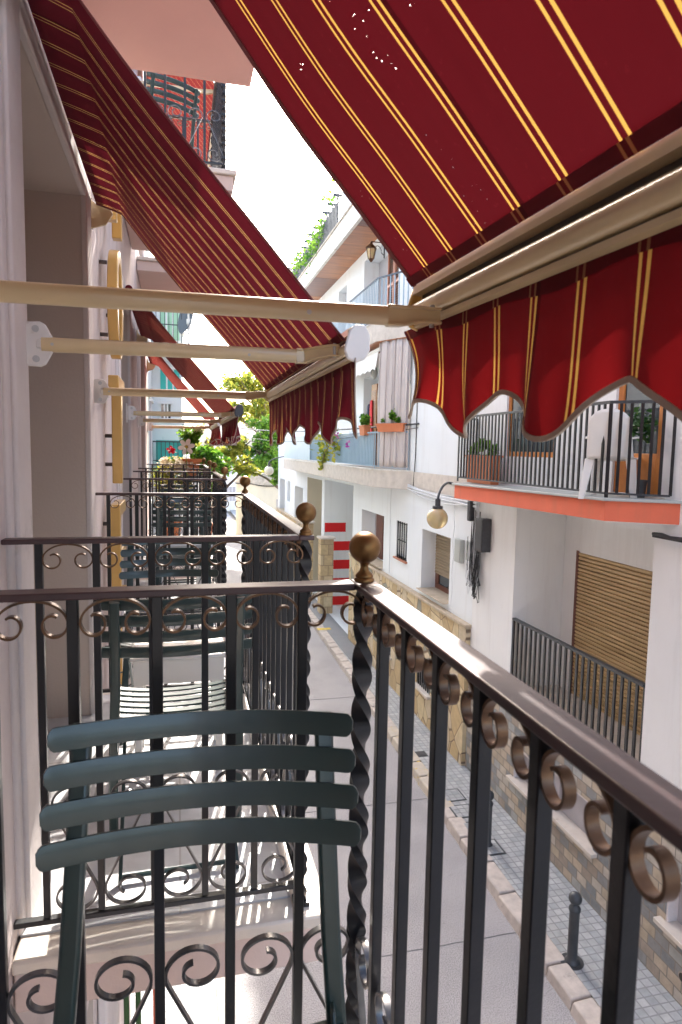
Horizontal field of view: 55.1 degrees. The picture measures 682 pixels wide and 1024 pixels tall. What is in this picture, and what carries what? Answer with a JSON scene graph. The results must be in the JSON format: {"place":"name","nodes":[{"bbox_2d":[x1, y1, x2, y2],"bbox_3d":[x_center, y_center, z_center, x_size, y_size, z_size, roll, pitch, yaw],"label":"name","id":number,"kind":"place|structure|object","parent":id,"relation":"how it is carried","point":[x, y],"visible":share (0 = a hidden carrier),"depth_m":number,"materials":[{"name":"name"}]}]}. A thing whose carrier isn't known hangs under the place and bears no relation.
{"place":"outdoors","nodes":[
{"label":"outdoors","id":0,"kind":"place"},
{"bbox_2d":[147,251,154,528],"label":"white house","id":1,"kind":"structure","parent":0,"point":[150,441],"depth_m":14.64,"materials":[{"name":"paint"}]},
{"bbox_2d":[148,397,151,503],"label":"window","id":2,"kind":"structure","parent":1,"relation":"in","point":[148,397],"depth_m":13.30,"materials":[{"name":"white paint"}]},
{"bbox_2d":[149,398,154,497],"bbox_3d":[-4.361,-1.469,15.074,0.110,2.220,1.020,0,6,-14],"label":"window","id":3,"kind":"structure","parent":1,"relation":"in","point":[151,401],"depth_m":14.75,"materials":[{"name":"white paint"}]},
{"bbox_2d":[151,312,185,534],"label":"pale building","id":4,"kind":"structure","parent":0,"point":[169,323],"depth_m":16.20,"materials":[{"name":"paint"}]},
{"bbox_2d":[159,401,172,418],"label":"window","id":5,"kind":"structure","parent":4,"relation":"in","point":[165,405],"depth_m":16.22,"materials":[{"name":"white glass"}]},
{"bbox_2d":[158,367,179,389],"bbox_3d":[-4.238,-3.280,16.182,0.580,0.620,0.110,0,6,-14],"label":"window","id":6,"kind":"structure","parent":4,"relation":"in","point":[165,383],"depth_m":16.17,"materials":[{"name":"white paint"}]},
{"bbox_2d":[156,440,182,476],"bbox_3d":[-4.157,-1.293,15.852,0.640,0.890,0.030,0,6,-14],"label":"balcony screen","id":7,"kind":"object","parent":4,"relation":"on","point":[158,450],"visible":0.29,"depth_m":15.79,"materials":[{"name":"fabric"}]},
{"bbox_2d":[161,312,180,342],"bbox_3d":[-4.210,-4.773,16.040,0.580,1.220,0.110,0,6,-14],"label":"window","id":8,"kind":"structure","parent":4,"relation":"in","point":[171,318],"depth_m":16.07,"materials":[{"name":"white paint"}]},
{"bbox_2d":[178,313,192,343],"bbox_3d":[-3.677,-4.385,15.446,0.290,1.260,0.797,-2,6,-29],"label":"satellite dish","id":9,"kind":"object","parent":4,"relation":"attached to","point":[184,323],"visible":0.66,"depth_m":15.45,"materials":[{"name":"white metal"}]},
{"bbox_2d":[131,682,217,1023],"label":"sidewalk","id":10,"kind":"structure","parent":0,"point":[199,1004],"depth_m":6.29,"materials":[{"name":"tile"}]},
{"bbox_2d":[124,996,129,1023],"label":"pole","id":11,"kind":"object","parent":10,"relation":"on","point":[126,1011],"depth_m":4.24,"materials":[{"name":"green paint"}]},
{"bbox_2d":[135,992,140,1023],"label":"pole","id":12,"kind":"object","parent":10,"relation":"on","point":[137,999],"depth_m":4.31,"materials":[{"name":"green metal"}]},
{"bbox_2d":[153,989,154,1023],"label":"pole","id":13,"kind":"object","parent":10,"relation":"on","point":[153,1006],"depth_m":4.38,"materials":[{"name":"metal"}]},
{"bbox_2d":[188,421,277,447],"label":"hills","id":14,"kind":"structure","parent":0,"point":[207,432],"depth_m":77.08,"materials":[{"name":"white"}]},
{"bbox_2d":[151,5,410,425],"label":"sky","id":15,"kind":"structure","parent":0,"point":[280,184],"materials":[{"name":"white"}]},
{"bbox_2d":[309,595,354,660],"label":"garage ramp paving","id":16,"kind":"structure","parent":0,"point":[338,634],"depth_m":18.91,"materials":[{"name":"concrete"}]},
{"bbox_2d":[302,521,314,594],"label":"stone pillar","id":17,"kind":"structure","parent":16,"relation":"on","point":[311,527],"depth_m":23.60,"materials":[{"name":"stone"}]},
{"bbox_2d":[317,535,335,613],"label":"stone pillar","id":18,"kind":"structure","parent":16,"relation":"on","point":[325,556],"depth_m":20.94,"materials":[{"name":"stone"}]},
{"bbox_2d":[200,512,576,1023],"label":"road","id":19,"kind":"structure","parent":0,"point":[327,679],"depth_m":7.47,"materials":[{"name":"concrete"}]},
{"bbox_2d":[195,433,263,516],"bbox_3d":[-3.996,0.124,23.105,2.546,6.045,4.206,1,5,-6],"label":"leafy tree","id":20,"kind":"object","parent":19,"relation":"on","point":[241,463],"visible":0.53,"depth_m":23.43,"materials":[{"name":"green plant"}]},
{"bbox_2d":[381,932,515,956],"bbox_3d":[1.112,4.760,7.173,1.781,0.004,0.022,0,6,-14],"label":"road joint","id":21,"kind":"object","parent":19,"relation":"on","point":[453,943],"visible":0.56,"depth_m":7.21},
{"bbox_2d":[227,511,681,1007],"bbox_3d":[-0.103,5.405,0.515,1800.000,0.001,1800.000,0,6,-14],"label":"ground","id":22,"kind":"structure","parent":0,"point":[233,517],"depth_m":11.14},
{"bbox_2d":[0,0,320,1023],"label":"apartment building","id":23,"kind":"structure","parent":22,"relation":"on","point":[54,448],"depth_m":2.54,"materials":[{"name":"white paint"}]},
{"bbox_2d":[99,211,126,686],"bbox_3d":[-1.443,-0.513,4.145,0.104,3.780,0.440,0,6,-14],"label":"hotel sign","id":24,"kind":"object","parent":23,"relation":"attached to","point":[115,280],"visible":0.48,"depth_m":4.03,"materials":[{"name":"metal"}]},
{"bbox_2d":[1,476,315,929],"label":"balcony railing","id":25,"kind":"object","parent":23,"relation":"on","point":[275,546],"visible":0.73,"depth_m":1.93,"materials":[{"name":"brown metal"}]},
{"bbox_2d":[119,542,218,714],"bbox_3d":[-0.849,0.617,3.235,0.496,0.932,0.479,0,6,-14],"label":"folding chair","id":26,"kind":"object","parent":23,"relation":"on","point":[130,574],"visible":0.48,"depth_m":3.37,"materials":[{"name":"green paint"}]},
{"bbox_2d":[146,72,199,146],"bbox_3d":[-1.529,-3.171,5.680,0.496,0.932,0.479,-3,7,-39],"label":"folding chair","id":27,"kind":"object","parent":23,"relation":"on","point":[152,83],"visible":0.5,"depth_m":5.49,"materials":[{"name":"green paint"}]},
{"bbox_2d":[150,455,196,535],"bbox_3d":[-2.564,-0.238,9.989,0.731,1.283,0.492,0,6,-14],"label":"flowering shrub","id":28,"kind":"object","parent":23,"relation":"on","point":[166,460],"visible":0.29,"depth_m":9.91,"materials":[{"name":"green plant"}]},
{"bbox_2d":[178,439,194,475],"bbox_3d":[-2.324,-0.739,9.819,0.249,0.720,0.036,0,6,-14],"label":"pinwheel","id":29,"kind":"object","parent":28,"relation":"on","point":[185,449],"visible":0.98,"depth_m":9.80,"materials":[{"name":"white plastic"}]},
{"bbox_2d":[134,71,213,166],"bbox_3d":[-2.095,-5.169,8.414,0.944,1.293,2.843,0,6,-14],"label":"striped awning","id":30,"kind":"object","parent":23,"relation":"attached to","point":[196,83],"visible":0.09,"depth_m":8.39,"materials":[{"name":"red fabric"}]},
{"bbox_2d":[138,458,211,558],"bbox_3d":[-2.168,-0.079,8.590,0.842,1.246,1.911,0,6,-14],"label":"balcony railing","id":31,"kind":"object","parent":23,"relation":"on","point":[206,468],"visible":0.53,"depth_m":7.75,"materials":[{"name":"brown metal"}]},
{"bbox_2d":[123,462,227,614],"bbox_3d":[-1.520,0.181,5.992,0.842,1.246,1.631,0,6,-14],"label":"balcony railing","id":32,"kind":"object","parent":23,"relation":"on","point":[219,484],"visible":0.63,"depth_m":5.31,"materials":[{"name":"brown metal"}]},
{"bbox_2d":[101,594,251,887],"bbox_3d":[-0.577,0.711,2.300,0.496,0.932,0.479,0,6,-16],"label":"folding chair","id":33,"kind":"object","parent":23,"relation":"on","point":[114,636],"visible":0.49,"depth_m":2.11,"materials":[{"name":"green paint"}]},
{"bbox_2d":[129,637,224,751],"bbox_3d":[-0.725,0.847,2.928,0.400,0.520,0.340,0,6,-14],"label":"side table","id":34,"kind":"object","parent":23,"relation":"on","point":[181,669],"visible":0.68,"depth_m":2.76,"materials":[{"name":"white plastic"}]},
{"bbox_2d":[160,484,196,535],"bbox_3d":[-2.096,0.099,8.425,0.496,0.932,0.479,0,6,-14],"label":"folding chair","id":35,"kind":"object","parent":23,"relation":"on","point":[177,490],"visible":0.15,"depth_m":8.20,"materials":[{"name":"green paint"}]},
{"bbox_2d":[156,495,204,584],"bbox_3d":[-1.565,0.299,6.421,0.496,0.932,0.479,0,6,-14],"label":"folding chair","id":36,"kind":"object","parent":23,"relation":"on","point":[201,530],"visible":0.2,"depth_m":6.57,"materials":[{"name":"green paint"}]},
{"bbox_2d":[160,544,200,584],"bbox_3d":[-1.483,0.535,6.052,0.400,0.520,0.340,-1,6,-18],"label":"side table","id":37,"kind":"object","parent":23,"relation":"on","point":[184,546],"visible":0.06,"depth_m":5.88,"materials":[{"name":"white plastic"}]},
{"bbox_2d":[152,503,211,611],"bbox_3d":[-1.381,0.374,5.679,0.496,0.932,0.479,0,6,-14],"label":"folding chair","id":38,"kind":"object","parent":23,"relation":"on","point":[158,518],"visible":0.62,"depth_m":5.46,"materials":[{"name":"green paint"}]},
{"bbox_2d":[125,285,243,445],"bbox_3d":[-1.569,-1.314,6.513,1.013,1.287,2.211,0,6,-14],"label":"striped awning","id":39,"kind":"object","parent":23,"relation":"attached to","point":[189,370],"visible":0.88,"depth_m":6.21,"materials":[{"name":"red fabric"}]},
{"bbox_2d":[147,341,221,445],"bbox_3d":[-2.176,-1.563,8.987,1.031,1.283,2.092,0,6,-14],"label":"striped awning","id":40,"kind":"object","parent":23,"relation":"attached to","point":[177,382],"visible":0.84,"depth_m":9.22,"materials":[{"name":"red fabric"}]},
{"bbox_2d":[144,71,225,168],"bbox_3d":[-1.476,-3.329,5.729,0.832,1.246,1.741,0,6,-14],"label":"balcony railing","id":41,"kind":"object","parent":23,"relation":"on","point":[217,112],"visible":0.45,"depth_m":5.04,"materials":[{"name":"brown metal"}]},
{"bbox_2d":[177,475,202,535],"bbox_3d":[-2.319,-0.086,10.146,0.440,0.960,0.370,0,6,-14],"label":"plant stand","id":42,"kind":"object","parent":23,"relation":"on","point":[178,476],"visible":0.3,"depth_m":9.94,"materials":[{"name":"grey metal"}]},
{"bbox_2d":[176,423,204,475],"bbox_3d":[-2.326,-0.963,10.043,0.421,0.804,0.431,4,6,26],"label":"clay pot plant","id":43,"kind":"object","parent":42,"relation":"on","point":[194,435],"visible":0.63,"depth_m":9.99,"materials":[{"name":"green plant"}]},
{"bbox_2d":[26,0,369,445],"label":"striped awning","id":44,"kind":"object","parent":23,"relation":"attached to","point":[156,184],"visible":0.95,"depth_m":2.21,"materials":[{"name":"red fabric"}]},
{"bbox_2d":[35,709,360,1023],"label":"folding chair","id":45,"kind":"object","parent":23,"relation":"on","point":[82,771],"visible":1,"depth_m":1.04,"materials":[{"name":"green paint"}]},
{"bbox_2d":[189,443,234,534],"bbox_3d":[-2.043,-0.355,10.336,0.752,1.471,0.556,0,6,-14],"label":"green bush","id":46,"kind":"object","parent":23,"relation":"on","point":[207,452],"visible":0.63,"depth_m":10.20,"materials":[{"name":"green plant"}]},
{"bbox_2d":[0,531,681,1023],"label":"balcony railing","id":47,"kind":"object","parent":23,"relation":"on","point":[638,803],"visible":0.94,"depth_m":1.01,"materials":[{"name":"brown metal"}]},
{"bbox_2d":[0,0,681,441],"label":"striped awning","id":48,"kind":"object","parent":23,"relation":"attached to","point":[442,138],"visible":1,"depth_m":0.94,"materials":[{"name":"red fabric"}]},
{"bbox_2d":[183,438,211,534],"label":"white house","id":49,"kind":"structure","parent":22,"relation":"on","point":[202,441],"depth_m":25.34,"materials":[{"name":"paint"}]},
{"bbox_2d":[195,681,224,1023],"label":"kerb","id":50,"kind":"structure","parent":22,"relation":"on","point":[220,989],"depth_m":6.38,"materials":[{"name":"stone"}]},
{"bbox_2d":[222,455,252,510],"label":"white house","id":51,"kind":"structure","parent":22,"relation":"on","point":[231,488],"depth_m":55.47,"materials":[{"name":"paint"}]},
{"bbox_2d":[226,486,235,501],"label":"window","id":52,"kind":"structure","parent":51,"relation":"in","point":[231,489],"depth_m":55.47,"materials":[{"name":"white paint"}]},
{"bbox_2d":[212,370,268,431],"bbox_3d":[-4.319,-3.007,35.564,4.070,9.893,4.767,6,7,42],"label":"leafy tree","id":53,"kind":"object","parent":22,"relation":"on","point":[258,408],"visible":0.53,"depth_m":34.75,"materials":[{"name":"green plant"}]},
{"bbox_2d":[234,470,277,534],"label":"cream house","id":54,"kind":"structure","parent":22,"relation":"on","point":[262,489],"depth_m":38.09,"materials":[{"name":"paint"}]},
{"bbox_2d":[237,414,277,488],"bbox_3d":[-3.566,-1.382,32.975,3.482,7.183,2.974,0,6,-14],"label":"leafy tree","id":55,"kind":"object","parent":22,"relation":"on","point":[263,454],"visible":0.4,"depth_m":32.49,"materials":[{"name":"green plant"}]},
{"bbox_2d":[276,189,480,765],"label":"white house","id":56,"kind":"structure","parent":22,"relation":"on","point":[349,502],"depth_m":14.64,"materials":[{"name":"paint"}]},
{"bbox_2d":[264,456,283,475],"bbox_3d":[-2.437,-1.884,26.501,1.372,0.812,0.380,-1,6,-21],"label":"street lamp","id":57,"kind":"object","parent":56,"relation":"attached to","point":[268,470],"visible":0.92,"depth_m":26.24,"materials":[{"name":"glass"}]},
{"bbox_2d":[289,175,341,278],"bbox_3d":[-1.022,-8.152,20.002,0.560,1.763,7.500,0,6,-14],"label":"climbing plant","id":58,"kind":"object","parent":56,"relation":"on","point":[319,237],"visible":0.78,"depth_m":18.41,"materials":[{"name":"green plant"}]},
{"bbox_2d":[240,428,415,441],"bbox_3d":[-1.801,-2.544,21.455,0.016,0.486,17.974,-1,6,-22],"label":"overhead cable","id":59,"kind":"object","parent":56,"relation":"attached to","point":[321,440],"visible":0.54,"depth_m":18.62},
{"bbox_2d":[238,423,418,431],"bbox_3d":[-1.754,-2.799,21.261,0.040,0.462,17.727,-1,6,-22],"label":"overhead cable","id":60,"kind":"object","parent":56,"relation":"attached to","point":[336,430],"visible":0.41,"depth_m":16.75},
{"bbox_2d":[310,428,350,469],"bbox_3d":[-0.310,-1.904,18.078,0.430,1.599,4.167,0,6,-14],"label":"climbing plant","id":61,"kind":"object","parent":56,"relation":"attached to","point":[323,458],"visible":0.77,"depth_m":18.78,"materials":[{"name":"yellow plant"}]},
{"bbox_2d":[310,431,408,469],"bbox_3d":[-0.415,-1.916,19.971,0.493,0.812,13.273,0,6,-14],"label":"balcony railing","id":62,"kind":"object","parent":56,"relation":"on","point":[337,457],"visible":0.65,"depth_m":16.15,"materials":[{"name":"metal"}]},
{"bbox_2d":[284,436,309,459],"bbox_3d":[-1.645,-2.343,23.844,0.025,0.800,5.300,0,6,-14],"label":"privacy panel","id":63,"kind":"object","parent":62,"relation":"attached to","point":[299,450],"visible":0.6,"depth_m":23.46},
{"bbox_2d":[311,435,372,464],"bbox_3d":[-0.225,-1.758,18.406,0.012,0.680,8.000,0,6,-14],"label":"railing panel","id":64,"kind":"object","parent":62,"relation":"attached to","point":[342,451],"visible":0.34,"depth_m":15.91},
{"bbox_2d":[358,413,371,435],"bbox_3d":[0.558,-2.029,15.055,0.270,0.526,0.484,0,6,-14],"label":"planter box","id":65,"kind":"object","parent":62,"relation":"attached to","point":[365,426],"visible":1,"depth_m":14.91,"materials":[{"name":"ceramic"}]},
{"bbox_2d":[356,343,380,422],"bbox_3d":[0.392,-2.955,16.176,0.160,1.831,3.974,0,6,-14],"label":"rolled awning","id":66,"kind":"object","parent":56,"relation":"attached to","point":[367,363],"visible":0.48,"depth_m":14.93,"materials":[{"name":"white fabric"}]},
{"bbox_2d":[332,271,412,331],"bbox_3d":[0.242,-4.835,16.465,0.428,0.912,6.789,-1,6,-18],"label":"balcony railing","id":67,"kind":"object","parent":56,"relation":"on","point":[344,325],"visible":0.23,"depth_m":14.33,"materials":[{"name":"metal"}]},
{"bbox_2d":[371,383,377,464],"bbox_3d":[0.802,-2.126,15.934,0.048,1.960,0.440,0,6,-14],"label":"wooden shutter","id":68,"kind":"object","parent":56,"relation":"attached to","point":[374,395],"visible":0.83,"depth_m":15.79,"materials":[{"name":"brown wood"}]},
{"bbox_2d":[369,400,372,433],"bbox_3d":[0.721,-2.130,16.068,0.040,1.220,0.378,0,6,-14],"label":"red cloth","id":69,"kind":"object","parent":68,"relation":"hanging from","point":[371,411],"visible":0.47,"depth_m":15.93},
{"bbox_2d":[371,367,377,379],"bbox_3d":[0.775,-3.415,15.125,0.170,0.680,0.170,0,6,-14],"label":"pendant lamp","id":70,"kind":"object","parent":56,"relation":"hanging from","point":[374,373],"visible":0.69,"depth_m":15.09,"materials":[{"name":"grey metal"}]},
{"bbox_2d":[366,241,384,261],"bbox_3d":[0.796,-6.082,15.226,0.474,0.510,0.242,0,6,-14],"label":"wall lantern","id":71,"kind":"object","parent":56,"relation":"attached to","point":[371,248],"depth_m":15.16,"materials":[{"name":"black paint"}]},
{"bbox_2d":[375,513,383,559],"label":"window","id":72,"kind":"structure","parent":56,"relation":"in","point":[379,519],"depth_m":16.77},
{"bbox_2d":[378,256,387,305],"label":"window","id":73,"kind":"structure","parent":56,"relation":"in","point":[383,265],"depth_m":16.66,"materials":[{"name":"glass"}]},
{"bbox_2d":[375,408,409,431],"bbox_3d":[1.111,-1.956,13.909,0.328,0.498,0.824,-4,7,-43],"label":"planter box","id":74,"kind":"object","parent":56,"relation":"attached to","point":[391,427],"visible":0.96,"depth_m":13.80,"materials":[{"name":"ceramic"}]},
{"bbox_2d":[387,238,398,304],"bbox_3d":[1.230,-5.242,14.936,0.050,1.950,0.970,0,6,-14],"label":"louvred shutter","id":75,"kind":"object","parent":56,"relation":"attached to","point":[393,267],"visible":0.32,"depth_m":15.09,"materials":[{"name":"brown wood"}]},
{"bbox_2d":[377,338,410,467],"bbox_3d":[1.108,-2.293,13.856,0.066,2.680,0.949,-3,7,-40],"label":"curtain","id":76,"kind":"object","parent":56,"relation":"hanging from","point":[394,375],"visible":1,"depth_m":13.82,"materials":[{"name":"beige fabric"}]},
{"bbox_2d":[393,521,406,563],"bbox_3d":[1.348,0.637,14.202,0.170,0.850,0.820,0,6,-14],"label":"small window","id":77,"kind":"structure","parent":56,"relation":"in","point":[402,534],"depth_m":14.24,"materials":[{"name":"black paint"}]},
{"bbox_2d":[413,403,417,485],"bbox_3d":[1.509,-1.466,13.265,0.055,1.940,0.020,3,6,22],"label":"wall cable","id":78,"kind":"object","parent":56,"relation":"attached to","point":[415,444],"depth_m":13.26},
{"bbox_2d":[415,658,430,699],"bbox_3d":[1.642,3.163,12.737,0.250,0.690,0.840,0,6,-14],"label":"barred window","id":79,"kind":"structure","parent":56,"relation":"in","point":[420,686],"depth_m":12.74,"materials":[{"name":"black glass"}]},
{"bbox_2d":[427,482,452,528],"bbox_3d":[1.696,-0.122,11.141,0.355,0.770,0.862,3,6,19],"label":"street lamp","id":80,"kind":"object","parent":56,"relation":"attached to","point":[437,516],"visible":1,"depth_m":10.82,"materials":[{"name":"glass"}]},
{"bbox_2d":[435,573,448,593],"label":"window","id":81,"kind":"structure","parent":56,"relation":"in","point":[442,583],"depth_m":12.82,"materials":[{"name":"brown glass"}]},
{"bbox_2d":[407,484,477,607],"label":"wall cables","id":82,"kind":"object","parent":56,"relation":"attached to","point":[432,494],"depth_m":11.74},
{"bbox_2d":[454,538,464,562],"bbox_3d":[2.022,0.662,11.173,0.086,0.400,0.240,0,6,-14],"label":"meter box","id":83,"kind":"object","parent":56,"relation":"attached to","point":[459,551],"visible":1,"depth_m":11.08,"materials":[{"name":"grey plastic"}]},
{"bbox_2d":[467,500,474,520],"bbox_3d":[2.127,-0.022,10.675,0.096,0.340,0.120,0,6,-14],"label":"splice box","id":84,"kind":"object","parent":56,"relation":"attached to","point":[470,511],"visible":0.79,"depth_m":10.62,"materials":[{"name":"black plastic"}]},
{"bbox_2d":[387,726,453,807],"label":"yellow kerb","id":85,"kind":"structure","parent":22,"relation":"on","point":[420,773],"depth_m":10.90,"materials":[{"name":"paint"}]},
{"bbox_2d":[293,593,600,1023],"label":"kerb","id":86,"kind":"structure","parent":22,"relation":"on","point":[572,992],"depth_m":7.61,"materials":[{"name":"stone"}]},
{"bbox_2d":[452,130,681,1006],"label":"white house","id":87,"kind":"structure","parent":22,"relation":"on","point":[598,576],"depth_m":8.26,"materials":[{"name":"paint"}]},
{"bbox_2d":[466,540,472,560],"bbox_3d":[2.126,0.639,10.752,0.086,0.330,0.180,0,6,-14],"label":"meter box","id":88,"kind":"object","parent":87,"relation":"attached to","point":[467,557],"visible":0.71,"depth_m":10.75,"materials":[{"name":"grey plastic"}]},
{"bbox_2d":[465,502,480,602],"bbox_3d":[2.154,0.627,10.481,0.118,1.594,0.531,0,6,-14],"label":"cable bundle","id":89,"kind":"object","parent":87,"relation":"attached to","point":[474,567],"visible":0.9,"depth_m":10.52,"materials":[{"name":"rubber"}]},
{"bbox_2d":[474,518,478,550],"bbox_3d":[2.202,0.358,10.339,0.116,0.510,0.160,0,6,-14],"label":"junction box","id":90,"kind":"object","parent":87,"relation":"attached to","point":[476,532],"visible":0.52,"depth_m":10.33,"materials":[{"name":"black plastic"}]},
{"bbox_2d":[465,438,503,484],"bbox_3d":[2.142,-0.789,9.930,0.266,0.708,0.924,0,6,-14],"label":"planter box","id":91,"kind":"object","parent":87,"relation":"on","point":[482,482],"visible":0.42,"depth_m":9.79,"materials":[{"name":"orange plastic"}]},
{"bbox_2d":[478,518,491,552],"bbox_3d":[2.229,0.362,10.149,0.156,0.520,0.140,0,6,-14],"label":"junction box","id":92,"kind":"object","parent":87,"relation":"attached to","point":[484,537],"visible":1,"depth_m":10.09,"materials":[{"name":"black plastic"}]},
{"bbox_2d":[506,754,528,798],"bbox_3d":[2.610,3.646,9.128,0.240,0.530,0.790,0,6,-14],"label":"basement window","id":93,"kind":"structure","parent":87,"relation":"in","point":[521,785],"depth_m":9.28,"materials":[{"name":"beige stone"}]},
{"bbox_2d":[507,397,553,457],"bbox_3d":[2.649,-1.585,8.993,0.040,1.650,1.300,0,6,-14],"label":"window","id":94,"kind":"structure","parent":87,"relation":"in","point":[514,405],"depth_m":9.39,"materials":[{"name":"orange wood"}]},
{"bbox_2d":[457,400,676,497],"bbox_3d":[2.491,-0.799,8.401,0.497,0.992,4.412,0,6,-14],"label":"balcony railing","id":95,"kind":"object","parent":87,"relation":"on","point":[473,434],"visible":0.77,"depth_m":7.38,"materials":[{"name":"grey metal"}]},
{"bbox_2d":[552,773,596,858],"bbox_3d":[2.875,3.672,8.063,0.240,0.570,1.080,0,6,-14],"label":"basement window","id":96,"kind":"structure","parent":87,"relation":"in","point":[572,825],"depth_m":8.08,"materials":[{"name":"beige stone"}]},
{"bbox_2d":[510,618,644,760],"bbox_3d":[2.834,2.191,8.197,0.060,1.052,2.800,0,6,-14],"label":"porch railing","id":97,"kind":"object","parent":87,"relation":"on","point":[609,668],"visible":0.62,"depth_m":7.91,"materials":[{"name":"grey metal"}]},
{"bbox_2d":[578,409,646,498],"bbox_3d":[2.862,-0.595,6.859,0.590,0.931,0.617,5,7,35],"label":"plastic chair","id":98,"kind":"object","parent":87,"relation":"on","point":[598,427],"visible":0.7,"depth_m":6.66,"materials":[{"name":"plastic"}]},
{"bbox_2d":[602,383,664,498],"bbox_3d":[3.134,-1.241,6.948,0.110,2.208,1.110,0,6,-14],"label":"balcony door","id":99,"kind":"structure","parent":87,"relation":"in","point":[628,391],"depth_m":6.84,"materials":[{"name":"orange wood"}]},
{"bbox_2d":[627,403,658,497],"bbox_3d":[3.060,-0.619,6.698,0.320,1.018,0.310,5,7,36],"label":"pot plant","id":100,"kind":"object","parent":87,"relation":"on","point":[647,428],"visible":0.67,"depth_m":6.65,"materials":[{"name":"green plant"}]},
{"bbox_2d":[652,532,681,542],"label":"cable","id":101,"kind":"object","parent":87,"relation":"attached to","point":[664,536],"visible":1,"depth_m":6.36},
{"bbox_2d":[653,882,681,949],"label":"basement window","id":102,"kind":"structure","parent":87,"relation":"in","point":[672,927],"depth_m":6.46,"materials":[{"name":"beige stone"}]},
{"bbox_2d":[230,510,681,1023],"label":"sidewalk","id":103,"kind":"structure","parent":0,"point":[656,1002],"depth_m":7.62,"materials":[{"name":"tile"}]},
{"bbox_2d":[415,751,427,756],"bbox_3d":[1.399,4.234,11.437,0.200,0.013,0.200,0,6,-14],"label":"inspection cover","id":104,"kind":"object","parent":103,"relation":"on","point":[421,753],"visible":1,"depth_m":11.43,"materials":[{"name":"grey metal"}]},
{"bbox_2d":[445,788,466,801],"bbox_3d":[1.716,4.370,10.081,0.340,0.013,0.340,0,6,-14],"label":"inspection cover","id":105,"kind":"object","parent":103,"relation":"on","point":[452,795],"visible":0.84,"depth_m":10.06,"materials":[{"name":"grey metal"}]},
{"bbox_2d":[449,804,468,817],"bbox_3d":[1.805,4.413,9.641,0.340,0.013,0.340,0,6,-14],"label":"inspection cover","id":106,"kind":"object","parent":103,"relation":"on","point":[462,810],"visible":0.71,"depth_m":9.65,"materials":[{"name":"grey metal"}]},
{"bbox_2d":[488,790,493,846],"bbox_3d":[1.982,4.119,8.796,0.240,0.772,0.240,0,6,-14],"label":"bollard","id":107,"kind":"object","parent":103,"relation":"on","point":[490,844],"visible":0.37,"depth_m":8.75,"materials":[{"name":"grey metal"}]},
{"bbox_2d":[488,839,505,855],"bbox_3d":[1.983,4.500,8.762,0.340,0.013,0.340,0,6,-14],"label":"inspection cover","id":108,"kind":"object","parent":103,"relation":"on","point":[496,848],"visible":0.57,"depth_m":8.71,"materials":[{"name":"grey metal"}]},
{"bbox_2d":[561,891,583,970],"bbox_3d":[2.421,4.318,6.793,0.240,0.772,0.240,0,6,-14],"label":"bollard","id":109,"kind":"object","parent":103,"relation":"on","point":[573,960],"visible":1,"depth_m":6.76,"materials":[{"name":"grey metal"}]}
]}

